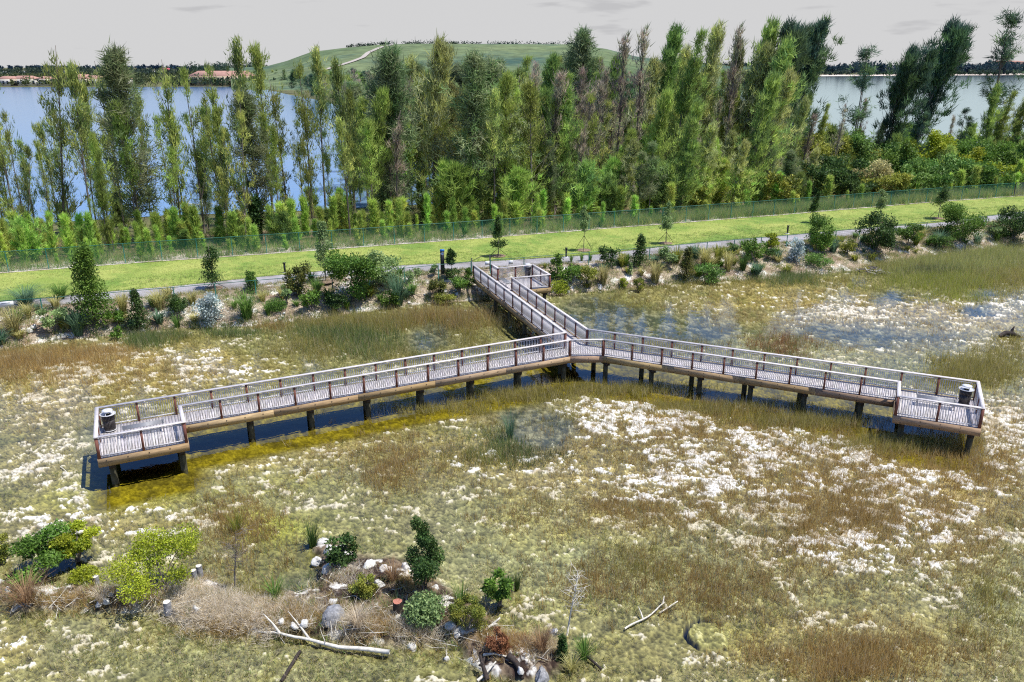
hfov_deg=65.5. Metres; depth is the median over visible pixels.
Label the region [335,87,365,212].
casuarina tree
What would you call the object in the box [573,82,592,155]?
casuarina tree
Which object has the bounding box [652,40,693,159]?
casuarina tree
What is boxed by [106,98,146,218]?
casuarina tree
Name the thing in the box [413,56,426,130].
casuarina tree
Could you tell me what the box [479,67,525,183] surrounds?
casuarina tree
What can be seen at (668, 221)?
young tree
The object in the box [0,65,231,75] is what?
wooded land
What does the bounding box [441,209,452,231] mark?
casuarina sapling
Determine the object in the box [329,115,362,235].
casuarina tree
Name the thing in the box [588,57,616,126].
casuarina tree
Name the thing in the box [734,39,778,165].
casuarina tree
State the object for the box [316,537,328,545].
rock
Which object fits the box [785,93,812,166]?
casuarina tree
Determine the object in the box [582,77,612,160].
casuarina tree
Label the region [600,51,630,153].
casuarina tree
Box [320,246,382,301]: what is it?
shrub
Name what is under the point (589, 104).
casuarina tree
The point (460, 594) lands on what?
grass clump
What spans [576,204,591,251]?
young tree
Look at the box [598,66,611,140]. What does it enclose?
casuarina tree
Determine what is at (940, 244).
grass clump
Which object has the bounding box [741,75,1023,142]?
lake
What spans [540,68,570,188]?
casuarina tree
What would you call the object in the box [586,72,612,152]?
casuarina tree
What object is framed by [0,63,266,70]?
distant treeline
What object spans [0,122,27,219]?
casuarina tree
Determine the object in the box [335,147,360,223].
casuarina tree
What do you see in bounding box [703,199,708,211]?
casuarina sapling
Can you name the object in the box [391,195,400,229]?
casuarina sapling
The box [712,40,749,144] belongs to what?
casuarina tree
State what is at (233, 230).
casuarina sapling
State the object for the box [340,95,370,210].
casuarina tree
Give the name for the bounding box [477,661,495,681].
root
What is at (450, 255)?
young tree
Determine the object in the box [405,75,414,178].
casuarina tree
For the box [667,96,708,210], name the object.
casuarina tree
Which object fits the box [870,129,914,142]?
casuarina brush
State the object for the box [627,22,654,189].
casuarina tree
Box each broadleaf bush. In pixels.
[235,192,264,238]
[682,184,714,210]
[760,169,802,204]
[797,158,834,202]
[798,138,848,165]
[800,132,852,173]
[810,152,869,198]
[834,170,880,197]
[848,126,900,184]
[849,137,880,168]
[852,158,895,194]
[859,171,915,196]
[871,143,928,157]
[877,139,919,186]
[890,156,938,191]
[898,163,955,194]
[909,129,957,170]
[915,134,973,160]
[928,152,974,187]
[932,137,987,171]
[942,160,1003,190]
[953,158,1010,188]
[957,136,1017,154]
[965,139,1023,171]
[988,160,1023,182]
[998,168,1023,187]
[1001,135,1020,143]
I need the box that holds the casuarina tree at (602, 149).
[585,98,621,180]
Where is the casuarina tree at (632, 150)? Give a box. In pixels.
[613,138,643,209]
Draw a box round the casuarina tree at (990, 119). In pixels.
[977,80,1007,144]
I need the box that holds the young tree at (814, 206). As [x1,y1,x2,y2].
[806,191,821,221]
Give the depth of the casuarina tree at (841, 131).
115.65 m
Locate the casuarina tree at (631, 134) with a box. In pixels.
[615,127,648,207]
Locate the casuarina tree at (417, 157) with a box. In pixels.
[402,122,424,209]
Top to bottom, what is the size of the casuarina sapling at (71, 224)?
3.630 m
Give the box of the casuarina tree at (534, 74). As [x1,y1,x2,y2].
[526,65,542,195]
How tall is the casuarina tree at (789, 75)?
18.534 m
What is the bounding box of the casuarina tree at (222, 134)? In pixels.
[216,86,255,238]
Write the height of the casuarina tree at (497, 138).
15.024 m
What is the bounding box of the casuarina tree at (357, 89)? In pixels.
[317,80,370,176]
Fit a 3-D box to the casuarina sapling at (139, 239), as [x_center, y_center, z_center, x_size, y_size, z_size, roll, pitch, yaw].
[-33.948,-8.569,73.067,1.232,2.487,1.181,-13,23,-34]
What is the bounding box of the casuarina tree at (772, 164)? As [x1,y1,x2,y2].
[763,146,780,192]
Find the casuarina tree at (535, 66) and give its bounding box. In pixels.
[530,60,540,92]
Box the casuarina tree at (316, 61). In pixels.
[302,44,333,221]
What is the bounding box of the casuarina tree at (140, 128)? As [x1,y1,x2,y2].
[132,93,156,227]
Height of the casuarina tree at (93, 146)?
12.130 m
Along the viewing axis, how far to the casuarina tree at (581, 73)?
116.78 m
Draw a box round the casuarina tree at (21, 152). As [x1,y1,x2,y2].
[13,137,38,230]
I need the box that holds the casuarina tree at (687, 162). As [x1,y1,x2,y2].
[673,139,704,210]
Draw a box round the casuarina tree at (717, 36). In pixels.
[696,15,728,147]
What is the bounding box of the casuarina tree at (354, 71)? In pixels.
[341,68,359,105]
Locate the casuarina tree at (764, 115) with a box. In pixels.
[733,68,787,199]
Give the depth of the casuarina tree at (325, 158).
90.35 m
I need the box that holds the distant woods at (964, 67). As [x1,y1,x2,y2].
[703,59,1023,74]
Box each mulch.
[205,286,222,289]
[491,254,505,256]
[577,248,590,251]
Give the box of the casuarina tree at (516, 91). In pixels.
[501,72,533,166]
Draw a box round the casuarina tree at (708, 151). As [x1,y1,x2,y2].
[693,119,724,202]
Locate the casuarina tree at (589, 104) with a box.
[582,75,599,154]
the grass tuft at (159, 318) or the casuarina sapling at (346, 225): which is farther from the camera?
the casuarina sapling at (346, 225)
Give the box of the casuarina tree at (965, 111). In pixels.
[955,106,978,142]
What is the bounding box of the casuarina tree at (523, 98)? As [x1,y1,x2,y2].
[509,76,537,162]
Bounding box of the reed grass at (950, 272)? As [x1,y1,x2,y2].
[0,238,1023,476]
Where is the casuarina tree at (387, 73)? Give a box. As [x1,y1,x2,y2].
[358,41,439,213]
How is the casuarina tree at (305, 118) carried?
on the forest floor
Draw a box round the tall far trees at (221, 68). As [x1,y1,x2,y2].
[187,59,264,72]
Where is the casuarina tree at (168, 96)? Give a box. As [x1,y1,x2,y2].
[148,59,198,218]
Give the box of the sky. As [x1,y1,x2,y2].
[0,0,1023,67]
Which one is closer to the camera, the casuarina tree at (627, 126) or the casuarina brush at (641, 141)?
the casuarina brush at (641, 141)
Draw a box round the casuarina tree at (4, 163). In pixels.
[0,83,25,216]
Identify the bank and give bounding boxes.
[0,224,1023,348]
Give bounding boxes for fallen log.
[257,611,389,653]
[280,650,301,681]
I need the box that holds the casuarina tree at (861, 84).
[836,44,882,160]
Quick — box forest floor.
[1,187,931,265]
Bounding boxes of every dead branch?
[485,617,500,629]
[584,652,601,669]
[624,598,664,628]
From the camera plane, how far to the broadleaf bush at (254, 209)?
81.56 m
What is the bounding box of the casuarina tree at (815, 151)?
[801,146,821,199]
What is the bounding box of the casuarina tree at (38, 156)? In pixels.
[31,121,58,230]
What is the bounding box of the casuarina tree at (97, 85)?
[88,61,130,226]
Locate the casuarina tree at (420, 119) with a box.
[397,67,430,183]
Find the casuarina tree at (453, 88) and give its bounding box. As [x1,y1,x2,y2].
[439,75,480,160]
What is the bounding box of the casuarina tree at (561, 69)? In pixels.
[556,55,566,84]
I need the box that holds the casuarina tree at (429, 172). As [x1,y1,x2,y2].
[416,130,437,195]
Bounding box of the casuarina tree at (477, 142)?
[455,109,491,213]
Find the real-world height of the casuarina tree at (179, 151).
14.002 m
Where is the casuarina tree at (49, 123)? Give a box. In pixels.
[39,109,78,218]
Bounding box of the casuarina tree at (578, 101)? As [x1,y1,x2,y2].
[571,82,586,155]
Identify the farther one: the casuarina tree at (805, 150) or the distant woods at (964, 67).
the distant woods at (964, 67)
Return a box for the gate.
[471,255,490,270]
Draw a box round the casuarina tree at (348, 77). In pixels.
[336,74,352,105]
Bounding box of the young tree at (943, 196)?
[930,184,950,217]
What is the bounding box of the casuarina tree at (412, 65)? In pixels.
[401,52,418,88]
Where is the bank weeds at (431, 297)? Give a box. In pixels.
[0,219,1023,350]
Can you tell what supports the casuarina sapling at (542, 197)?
on the forest floor
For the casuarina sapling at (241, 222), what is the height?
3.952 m
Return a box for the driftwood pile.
[855,266,889,273]
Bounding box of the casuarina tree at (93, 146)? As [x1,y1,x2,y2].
[86,130,114,252]
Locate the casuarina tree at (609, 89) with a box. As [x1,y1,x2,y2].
[596,85,617,143]
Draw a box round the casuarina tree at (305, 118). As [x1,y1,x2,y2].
[290,58,327,216]
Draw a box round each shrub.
[0,532,10,562]
[6,518,80,587]
[34,305,70,329]
[48,519,101,562]
[66,564,101,585]
[67,239,118,328]
[97,522,202,604]
[102,309,124,325]
[108,324,123,338]
[125,288,151,330]
[165,293,188,313]
[192,291,224,326]
[244,270,259,292]
[264,297,286,311]
[280,288,291,304]
[282,260,311,295]
[298,289,321,311]
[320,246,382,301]
[322,293,347,309]
[324,532,360,567]
[348,572,378,599]
[367,249,402,287]
[380,290,400,307]
[401,589,445,630]
[402,270,415,281]
[404,515,444,592]
[412,268,421,274]
[427,279,446,293]
[429,263,437,275]
[432,292,456,303]
[442,267,461,279]
[446,593,486,630]
[448,277,468,291]
[462,267,474,287]
[480,567,513,606]
[484,626,510,653]
[546,253,563,280]
[551,278,570,293]
[554,632,568,661]
[558,264,581,283]
[575,263,598,283]
[598,244,620,266]
[619,278,628,287]
[627,262,633,275]
[629,233,650,268]
[633,277,646,290]
[658,245,678,267]
[676,246,696,279]
[695,262,725,284]
[726,242,739,251]
[741,237,766,261]
[759,248,778,257]
[763,232,780,247]
[785,237,805,262]
[804,212,836,250]
[804,252,834,267]
[838,238,857,254]
[852,209,898,251]
[895,223,925,246]
[927,234,955,248]
[934,202,991,241]
[984,221,1007,237]
[993,205,1023,242]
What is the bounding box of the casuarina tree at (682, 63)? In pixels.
[667,58,688,136]
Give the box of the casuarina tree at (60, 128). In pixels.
[28,45,94,215]
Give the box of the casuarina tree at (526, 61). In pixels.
[508,54,538,116]
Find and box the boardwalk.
[93,264,985,486]
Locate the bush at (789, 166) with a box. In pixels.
[768,149,811,195]
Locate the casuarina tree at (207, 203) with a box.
[186,148,221,230]
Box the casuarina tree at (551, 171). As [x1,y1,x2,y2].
[533,139,560,219]
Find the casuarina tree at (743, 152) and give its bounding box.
[726,136,755,203]
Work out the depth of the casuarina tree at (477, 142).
90.99 m
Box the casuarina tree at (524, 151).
[509,116,538,177]
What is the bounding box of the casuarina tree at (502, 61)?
[496,54,507,74]
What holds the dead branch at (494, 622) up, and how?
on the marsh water
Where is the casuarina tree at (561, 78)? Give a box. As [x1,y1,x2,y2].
[538,69,574,215]
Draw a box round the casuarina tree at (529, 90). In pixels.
[506,78,563,219]
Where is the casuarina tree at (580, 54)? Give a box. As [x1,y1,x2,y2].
[559,24,617,136]
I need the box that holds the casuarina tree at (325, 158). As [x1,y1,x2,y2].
[315,130,334,209]
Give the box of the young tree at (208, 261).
[199,245,224,289]
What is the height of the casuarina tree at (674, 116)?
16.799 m
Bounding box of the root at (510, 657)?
[506,652,523,679]
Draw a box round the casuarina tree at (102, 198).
[86,149,123,248]
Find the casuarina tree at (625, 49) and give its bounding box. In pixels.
[608,29,634,155]
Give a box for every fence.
[0,183,1014,271]
[0,261,471,314]
[490,215,1009,272]
[1013,182,1023,195]
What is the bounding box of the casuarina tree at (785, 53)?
[758,30,809,196]
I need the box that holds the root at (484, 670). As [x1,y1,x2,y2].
[478,655,489,680]
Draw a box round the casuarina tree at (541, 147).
[532,95,567,214]
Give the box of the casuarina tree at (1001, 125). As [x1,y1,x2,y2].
[979,89,1020,145]
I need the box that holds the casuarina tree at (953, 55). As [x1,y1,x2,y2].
[909,13,977,140]
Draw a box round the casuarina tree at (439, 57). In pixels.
[408,27,463,204]
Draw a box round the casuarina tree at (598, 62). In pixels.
[588,56,604,118]
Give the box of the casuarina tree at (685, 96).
[647,26,719,165]
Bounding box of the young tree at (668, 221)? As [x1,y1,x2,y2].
[658,202,674,242]
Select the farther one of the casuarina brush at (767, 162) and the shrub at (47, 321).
the casuarina brush at (767, 162)
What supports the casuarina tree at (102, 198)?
on the forest floor
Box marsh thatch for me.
[0,284,1023,681]
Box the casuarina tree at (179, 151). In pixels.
[152,108,195,207]
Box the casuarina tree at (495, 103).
[481,87,512,203]
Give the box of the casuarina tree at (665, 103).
[640,87,684,169]
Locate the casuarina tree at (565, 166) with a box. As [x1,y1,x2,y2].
[555,95,575,209]
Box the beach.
[819,73,1021,75]
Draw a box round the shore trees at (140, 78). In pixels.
[0,70,257,85]
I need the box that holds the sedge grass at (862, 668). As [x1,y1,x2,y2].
[0,278,1023,681]
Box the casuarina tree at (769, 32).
[732,14,783,159]
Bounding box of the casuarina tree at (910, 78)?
[870,40,939,143]
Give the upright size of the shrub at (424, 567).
3.429 m
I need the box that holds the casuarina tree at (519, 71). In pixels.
[513,64,528,97]
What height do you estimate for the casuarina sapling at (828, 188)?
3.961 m
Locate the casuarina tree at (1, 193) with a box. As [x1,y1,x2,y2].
[0,169,14,217]
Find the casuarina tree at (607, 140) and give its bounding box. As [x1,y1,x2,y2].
[603,124,619,163]
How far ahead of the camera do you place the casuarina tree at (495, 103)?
87.79 m
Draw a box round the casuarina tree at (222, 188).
[215,166,232,212]
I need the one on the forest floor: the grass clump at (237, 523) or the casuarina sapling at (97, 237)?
the casuarina sapling at (97, 237)
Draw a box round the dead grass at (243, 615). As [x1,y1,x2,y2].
[0,556,570,663]
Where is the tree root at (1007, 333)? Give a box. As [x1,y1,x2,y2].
[998,326,1018,336]
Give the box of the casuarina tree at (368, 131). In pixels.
[356,117,386,234]
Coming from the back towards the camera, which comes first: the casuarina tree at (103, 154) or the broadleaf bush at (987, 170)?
the broadleaf bush at (987, 170)
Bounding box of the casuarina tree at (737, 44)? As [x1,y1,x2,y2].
[715,21,748,145]
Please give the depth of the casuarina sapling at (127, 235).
79.65 m
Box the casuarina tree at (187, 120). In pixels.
[181,112,210,228]
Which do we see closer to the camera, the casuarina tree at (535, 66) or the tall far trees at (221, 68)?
the casuarina tree at (535, 66)
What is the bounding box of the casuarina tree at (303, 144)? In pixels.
[294,135,318,223]
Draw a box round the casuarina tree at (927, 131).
[916,110,934,155]
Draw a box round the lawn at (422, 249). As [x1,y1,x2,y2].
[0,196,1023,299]
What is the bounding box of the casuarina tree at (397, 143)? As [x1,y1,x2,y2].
[385,113,419,233]
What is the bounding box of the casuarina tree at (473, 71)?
[431,47,522,198]
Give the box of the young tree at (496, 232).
[490,215,508,257]
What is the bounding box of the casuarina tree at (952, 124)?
[943,114,956,140]
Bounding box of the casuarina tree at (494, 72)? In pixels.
[443,47,543,202]
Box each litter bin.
[99,408,116,431]
[523,263,531,275]
[958,384,973,404]
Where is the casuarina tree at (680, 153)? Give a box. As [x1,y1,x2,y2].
[673,148,683,170]
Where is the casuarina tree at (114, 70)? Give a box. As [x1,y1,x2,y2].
[87,37,172,222]
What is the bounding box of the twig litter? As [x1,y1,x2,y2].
[5,573,551,660]
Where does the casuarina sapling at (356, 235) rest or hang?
on the sand strip
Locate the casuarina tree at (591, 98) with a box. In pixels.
[570,89,601,173]
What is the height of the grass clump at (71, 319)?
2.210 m
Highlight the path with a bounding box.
[3,212,1021,307]
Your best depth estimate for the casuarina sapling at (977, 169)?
110.40 m
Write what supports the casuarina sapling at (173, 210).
on the forest floor
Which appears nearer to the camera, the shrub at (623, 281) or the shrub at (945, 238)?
the shrub at (623, 281)
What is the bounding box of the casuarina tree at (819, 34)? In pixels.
[778,14,845,151]
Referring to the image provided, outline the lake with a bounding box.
[0,87,438,222]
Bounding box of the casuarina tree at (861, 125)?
[854,97,867,160]
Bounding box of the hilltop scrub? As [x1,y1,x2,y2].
[346,39,573,46]
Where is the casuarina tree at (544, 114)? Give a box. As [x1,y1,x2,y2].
[528,86,580,165]
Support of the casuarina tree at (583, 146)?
on the forest floor
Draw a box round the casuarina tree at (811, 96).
[794,92,815,161]
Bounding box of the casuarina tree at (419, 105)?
[408,78,428,177]
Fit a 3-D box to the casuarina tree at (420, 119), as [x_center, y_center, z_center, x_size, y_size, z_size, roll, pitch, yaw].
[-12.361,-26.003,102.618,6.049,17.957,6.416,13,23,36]
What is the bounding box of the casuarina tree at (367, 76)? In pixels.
[365,70,372,104]
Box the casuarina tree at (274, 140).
[266,121,287,203]
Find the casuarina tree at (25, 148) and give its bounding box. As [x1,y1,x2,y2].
[0,109,39,224]
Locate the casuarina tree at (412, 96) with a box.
[407,83,418,132]
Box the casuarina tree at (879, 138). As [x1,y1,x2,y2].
[871,119,886,150]
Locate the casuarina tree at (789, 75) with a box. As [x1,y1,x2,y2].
[762,64,803,169]
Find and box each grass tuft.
[0,327,14,344]
[5,328,29,338]
[6,308,28,322]
[30,303,40,310]
[56,317,66,328]
[60,318,69,328]
[108,314,128,324]
[120,317,146,329]
[142,295,162,306]
[148,307,169,323]
[154,283,177,297]
[186,313,200,322]
[292,299,299,306]
[305,269,316,281]
[320,287,340,298]
[325,300,339,310]
[342,301,353,309]
[360,286,378,296]
[375,292,384,301]
[393,266,404,273]
[403,280,421,294]
[403,287,415,297]
[616,257,625,266]
[623,255,630,265]
[637,266,644,275]
[648,255,659,263]
[694,263,707,277]
[700,255,720,267]
[738,237,748,248]
[751,261,765,275]
[773,252,784,262]
[774,248,785,259]
[776,262,794,273]
[850,253,862,260]
[861,250,880,260]
[868,239,877,249]
[911,234,925,244]
[922,238,930,245]
[993,232,1007,240]
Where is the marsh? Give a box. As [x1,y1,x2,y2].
[0,233,1023,681]
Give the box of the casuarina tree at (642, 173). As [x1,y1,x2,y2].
[620,150,653,206]
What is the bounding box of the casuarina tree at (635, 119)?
[632,118,646,163]
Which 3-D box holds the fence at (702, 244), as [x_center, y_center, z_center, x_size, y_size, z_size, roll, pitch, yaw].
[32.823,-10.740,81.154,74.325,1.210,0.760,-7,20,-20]
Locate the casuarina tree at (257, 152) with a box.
[212,83,291,239]
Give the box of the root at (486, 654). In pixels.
[483,652,505,656]
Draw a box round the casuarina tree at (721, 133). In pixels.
[717,90,743,150]
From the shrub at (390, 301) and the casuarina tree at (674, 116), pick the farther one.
the casuarina tree at (674, 116)
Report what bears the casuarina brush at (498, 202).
on the forest floor
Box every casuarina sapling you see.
[0,217,14,262]
[0,231,11,265]
[2,207,29,240]
[5,227,15,255]
[14,223,30,263]
[23,210,34,229]
[41,209,59,256]
[56,211,76,254]
[68,219,77,244]
[70,211,84,242]
[72,225,84,251]
[80,210,96,254]
[91,219,104,255]
[92,238,100,260]
[112,231,117,248]
[118,223,125,247]
[121,226,131,249]
[130,219,141,251]
[133,209,146,242]
[135,235,145,258]
[135,245,141,257]
[142,227,154,256]
[147,210,167,248]
[149,211,164,240]
[152,223,163,251]
[159,205,169,241]
[165,215,177,245]
[166,204,181,248]
[167,235,173,250]
[173,219,187,246]
[179,200,191,234]
[180,202,192,234]
[185,203,204,250]
[198,231,206,247]
[211,204,225,236]
[217,216,226,239]
[223,207,241,247]
[238,208,250,235]
[239,224,246,248]
[244,216,252,244]
[245,237,250,250]
[248,223,260,251]
[264,203,277,241]
[273,200,291,237]
[281,234,289,248]
[285,196,299,233]
[289,217,302,240]
[298,195,312,235]
[309,218,317,237]
[312,205,328,236]
[326,217,333,238]
[328,192,343,231]
[328,193,340,237]
[329,229,334,243]
[340,193,354,234]
[340,201,352,234]
[353,211,358,233]
[353,225,360,241]
[356,209,365,239]
[361,208,369,237]
[365,196,382,233]
[378,219,388,237]
[379,211,385,228]
[383,199,395,233]
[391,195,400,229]
[393,196,405,235]
[394,194,408,232]
[404,211,414,234]
[407,222,413,237]
[415,213,419,231]
[421,191,433,231]
[429,204,437,230]
[435,194,444,226]
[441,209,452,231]
[448,196,460,231]
[461,206,470,233]
[467,194,475,225]
[471,209,477,228]
[474,204,479,228]
[482,192,490,223]
[488,194,492,221]
[489,203,497,230]
[497,212,505,231]
[498,196,509,228]
[510,201,522,224]
[530,205,535,225]
[533,192,543,221]
[533,207,542,229]
[539,187,549,216]
[541,208,547,227]
[544,182,555,217]
[561,190,571,215]
[561,196,572,225]
[573,181,583,220]
[595,206,601,219]
[599,201,605,225]
[612,184,625,217]
[628,193,640,217]
[635,184,647,214]
[643,183,651,212]
[660,181,677,213]
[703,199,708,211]
[714,192,722,206]
[768,169,785,202]
[789,189,797,204]
[804,180,812,202]
[822,173,838,198]
[834,185,841,198]
[839,166,851,196]
[857,183,864,199]
[954,167,966,191]
[968,163,981,189]
[990,176,998,190]
[1011,171,1020,189]
[1012,158,1023,174]
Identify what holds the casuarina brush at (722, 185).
on the forest floor
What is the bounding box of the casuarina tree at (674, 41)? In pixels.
[648,18,688,164]
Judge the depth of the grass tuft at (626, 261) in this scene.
72.19 m
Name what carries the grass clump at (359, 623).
on the marsh
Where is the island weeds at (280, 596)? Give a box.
[0,555,575,681]
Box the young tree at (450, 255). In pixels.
[444,248,456,265]
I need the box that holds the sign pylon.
[440,249,444,273]
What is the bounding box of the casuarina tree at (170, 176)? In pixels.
[150,112,181,207]
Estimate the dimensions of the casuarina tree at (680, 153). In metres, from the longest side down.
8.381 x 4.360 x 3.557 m
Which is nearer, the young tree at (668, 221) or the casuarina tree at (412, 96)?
the young tree at (668, 221)
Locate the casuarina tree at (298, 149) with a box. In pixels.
[288,117,304,192]
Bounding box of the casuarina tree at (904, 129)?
[901,97,916,137]
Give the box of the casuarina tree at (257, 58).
[234,40,283,212]
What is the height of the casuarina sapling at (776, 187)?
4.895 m
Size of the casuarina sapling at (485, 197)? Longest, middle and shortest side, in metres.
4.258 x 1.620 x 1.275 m
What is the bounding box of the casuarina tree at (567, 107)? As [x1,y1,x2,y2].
[545,84,601,209]
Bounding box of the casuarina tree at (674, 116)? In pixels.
[656,81,688,158]
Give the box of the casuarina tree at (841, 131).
[826,102,848,155]
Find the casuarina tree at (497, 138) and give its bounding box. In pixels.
[478,106,517,186]
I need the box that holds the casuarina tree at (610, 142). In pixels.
[604,97,617,166]
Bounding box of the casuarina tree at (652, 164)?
[640,140,670,212]
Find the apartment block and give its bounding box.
[188,71,256,85]
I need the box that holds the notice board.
[0,301,13,306]
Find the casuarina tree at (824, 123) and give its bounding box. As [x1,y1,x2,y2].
[811,103,835,141]
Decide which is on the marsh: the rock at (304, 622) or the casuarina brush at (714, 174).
the rock at (304, 622)
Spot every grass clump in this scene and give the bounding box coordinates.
[0,305,30,335]
[0,562,57,608]
[1,282,56,303]
[17,301,37,318]
[43,280,73,298]
[44,295,61,308]
[54,304,91,335]
[87,580,115,604]
[109,291,132,314]
[144,287,170,309]
[168,313,186,327]
[181,289,201,304]
[223,505,248,534]
[224,291,265,319]
[254,289,267,301]
[256,570,291,596]
[261,302,273,315]
[274,285,285,298]
[296,513,323,548]
[307,278,324,290]
[336,598,379,629]
[376,556,407,581]
[379,271,412,306]
[449,577,472,604]
[497,407,520,438]
[509,567,523,590]
[524,622,559,653]
[559,648,585,673]
[567,634,600,661]
[596,264,611,285]
[645,260,669,282]
[669,245,687,263]
[687,244,710,258]
[696,244,716,266]
[709,243,728,263]
[718,251,736,271]
[737,252,755,270]
[828,237,843,252]
[918,226,933,236]
[926,229,949,248]
[971,232,987,244]
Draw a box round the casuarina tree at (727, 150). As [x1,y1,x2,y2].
[711,129,739,191]
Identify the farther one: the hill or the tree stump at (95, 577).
the hill
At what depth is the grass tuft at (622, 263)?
71.84 m
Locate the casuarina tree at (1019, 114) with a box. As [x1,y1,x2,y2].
[1004,97,1023,142]
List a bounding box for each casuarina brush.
[7,213,52,260]
[29,216,60,252]
[50,201,73,226]
[94,191,133,227]
[171,228,192,249]
[208,225,225,245]
[263,208,295,241]
[299,184,322,217]
[321,198,344,223]
[326,187,345,207]
[379,165,431,211]
[407,179,431,219]
[416,155,471,221]
[427,157,492,224]
[458,168,501,221]
[482,173,527,221]
[484,154,530,199]
[496,163,553,220]
[523,152,544,204]
[552,183,577,215]
[556,162,574,205]
[563,161,576,189]
[565,139,580,175]
[568,156,612,214]
[592,180,603,208]
[594,173,632,217]
[595,155,637,210]
[615,130,659,166]
[634,157,695,212]
[689,167,719,207]
[698,167,718,206]
[700,133,736,163]
[708,154,750,207]
[724,162,760,206]
[749,171,766,204]
[755,149,774,194]
[791,170,812,200]
[823,123,849,142]
[823,128,856,165]
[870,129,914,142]
[877,132,905,161]
[906,121,929,141]
[930,143,958,172]
[931,149,955,167]
[953,122,980,144]
[977,137,1000,161]
[1007,139,1023,166]
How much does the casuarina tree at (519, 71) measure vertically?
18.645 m
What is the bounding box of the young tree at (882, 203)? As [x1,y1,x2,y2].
[873,188,888,217]
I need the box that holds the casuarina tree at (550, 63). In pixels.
[538,50,564,126]
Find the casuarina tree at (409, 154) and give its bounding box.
[399,122,422,212]
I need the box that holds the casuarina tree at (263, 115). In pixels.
[253,110,282,211]
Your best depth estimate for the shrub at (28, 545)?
30.02 m
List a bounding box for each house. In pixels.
[0,76,17,85]
[11,76,38,85]
[37,76,56,85]
[63,74,91,85]
[86,75,99,85]
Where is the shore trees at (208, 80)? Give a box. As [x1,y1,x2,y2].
[171,74,281,85]
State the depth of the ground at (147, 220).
108.06 m
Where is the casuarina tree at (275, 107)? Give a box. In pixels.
[263,80,299,205]
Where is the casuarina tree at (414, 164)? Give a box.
[396,93,427,177]
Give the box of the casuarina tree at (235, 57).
[219,34,255,208]
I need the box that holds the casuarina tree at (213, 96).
[186,60,236,226]
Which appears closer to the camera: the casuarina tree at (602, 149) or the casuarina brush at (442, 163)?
the casuarina brush at (442, 163)
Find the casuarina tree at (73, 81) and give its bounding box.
[55,59,95,237]
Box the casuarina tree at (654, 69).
[628,55,666,178]
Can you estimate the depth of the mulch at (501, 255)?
74.65 m
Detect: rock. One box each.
[102,597,110,604]
[291,622,299,629]
[300,619,307,627]
[310,556,321,566]
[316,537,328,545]
[320,604,344,628]
[321,563,331,573]
[323,545,336,553]
[363,559,376,568]
[374,579,384,586]
[379,564,386,571]
[401,562,410,571]
[407,642,415,651]
[444,621,456,630]
[454,631,459,637]
[517,667,523,674]
[535,665,549,681]
[549,628,557,634]
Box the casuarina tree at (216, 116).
[200,103,250,215]
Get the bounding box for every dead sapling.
[211,524,252,587]
[561,561,589,635]
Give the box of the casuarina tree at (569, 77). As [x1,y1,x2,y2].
[548,69,586,176]
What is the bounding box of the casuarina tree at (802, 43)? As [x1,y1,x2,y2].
[748,16,814,133]
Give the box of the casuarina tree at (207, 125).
[200,93,234,217]
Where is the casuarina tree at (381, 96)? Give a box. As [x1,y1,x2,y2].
[356,84,406,214]
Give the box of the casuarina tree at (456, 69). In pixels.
[443,60,466,124]
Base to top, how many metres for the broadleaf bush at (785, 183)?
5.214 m
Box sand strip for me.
[0,195,1023,272]
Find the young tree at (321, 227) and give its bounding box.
[313,220,332,282]
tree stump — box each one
[92,575,99,584]
[163,600,172,615]
[191,569,197,578]
[196,564,203,578]
[393,598,403,615]
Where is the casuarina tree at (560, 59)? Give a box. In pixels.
[537,54,563,93]
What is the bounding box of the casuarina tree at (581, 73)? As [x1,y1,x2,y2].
[573,65,588,138]
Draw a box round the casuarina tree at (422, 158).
[416,131,430,192]
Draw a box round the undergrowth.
[0,184,1023,272]
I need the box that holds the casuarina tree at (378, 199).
[361,150,393,211]
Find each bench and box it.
[121,416,164,436]
[498,276,510,283]
[916,390,957,410]
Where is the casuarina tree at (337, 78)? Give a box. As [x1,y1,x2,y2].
[324,54,360,218]
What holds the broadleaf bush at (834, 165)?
on the forest floor
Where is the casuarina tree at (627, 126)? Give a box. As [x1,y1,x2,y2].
[614,100,635,146]
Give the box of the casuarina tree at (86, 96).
[68,78,109,218]
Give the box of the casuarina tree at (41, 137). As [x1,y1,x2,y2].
[35,121,60,231]
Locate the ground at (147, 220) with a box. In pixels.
[0,68,966,244]
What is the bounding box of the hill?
[229,44,749,89]
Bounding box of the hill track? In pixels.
[326,44,392,68]
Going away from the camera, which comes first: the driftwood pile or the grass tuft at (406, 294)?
the grass tuft at (406, 294)
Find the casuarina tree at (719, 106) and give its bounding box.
[711,96,723,140]
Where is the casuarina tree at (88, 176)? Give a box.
[74,116,99,227]
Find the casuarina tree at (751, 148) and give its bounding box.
[733,128,770,200]
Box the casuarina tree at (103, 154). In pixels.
[98,107,124,226]
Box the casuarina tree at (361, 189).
[353,134,367,201]
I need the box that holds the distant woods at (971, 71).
[818,68,1023,74]
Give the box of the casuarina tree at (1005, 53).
[977,7,1023,107]
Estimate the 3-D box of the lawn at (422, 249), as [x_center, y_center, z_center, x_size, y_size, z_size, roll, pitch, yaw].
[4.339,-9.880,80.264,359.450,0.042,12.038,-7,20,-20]
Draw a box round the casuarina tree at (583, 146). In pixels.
[570,123,592,182]
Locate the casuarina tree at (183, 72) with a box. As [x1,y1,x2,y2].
[176,62,217,232]
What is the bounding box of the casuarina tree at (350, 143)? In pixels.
[343,131,362,211]
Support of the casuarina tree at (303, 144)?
on the forest floor
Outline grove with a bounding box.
[271,68,749,119]
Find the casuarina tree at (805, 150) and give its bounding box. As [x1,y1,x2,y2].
[799,112,817,163]

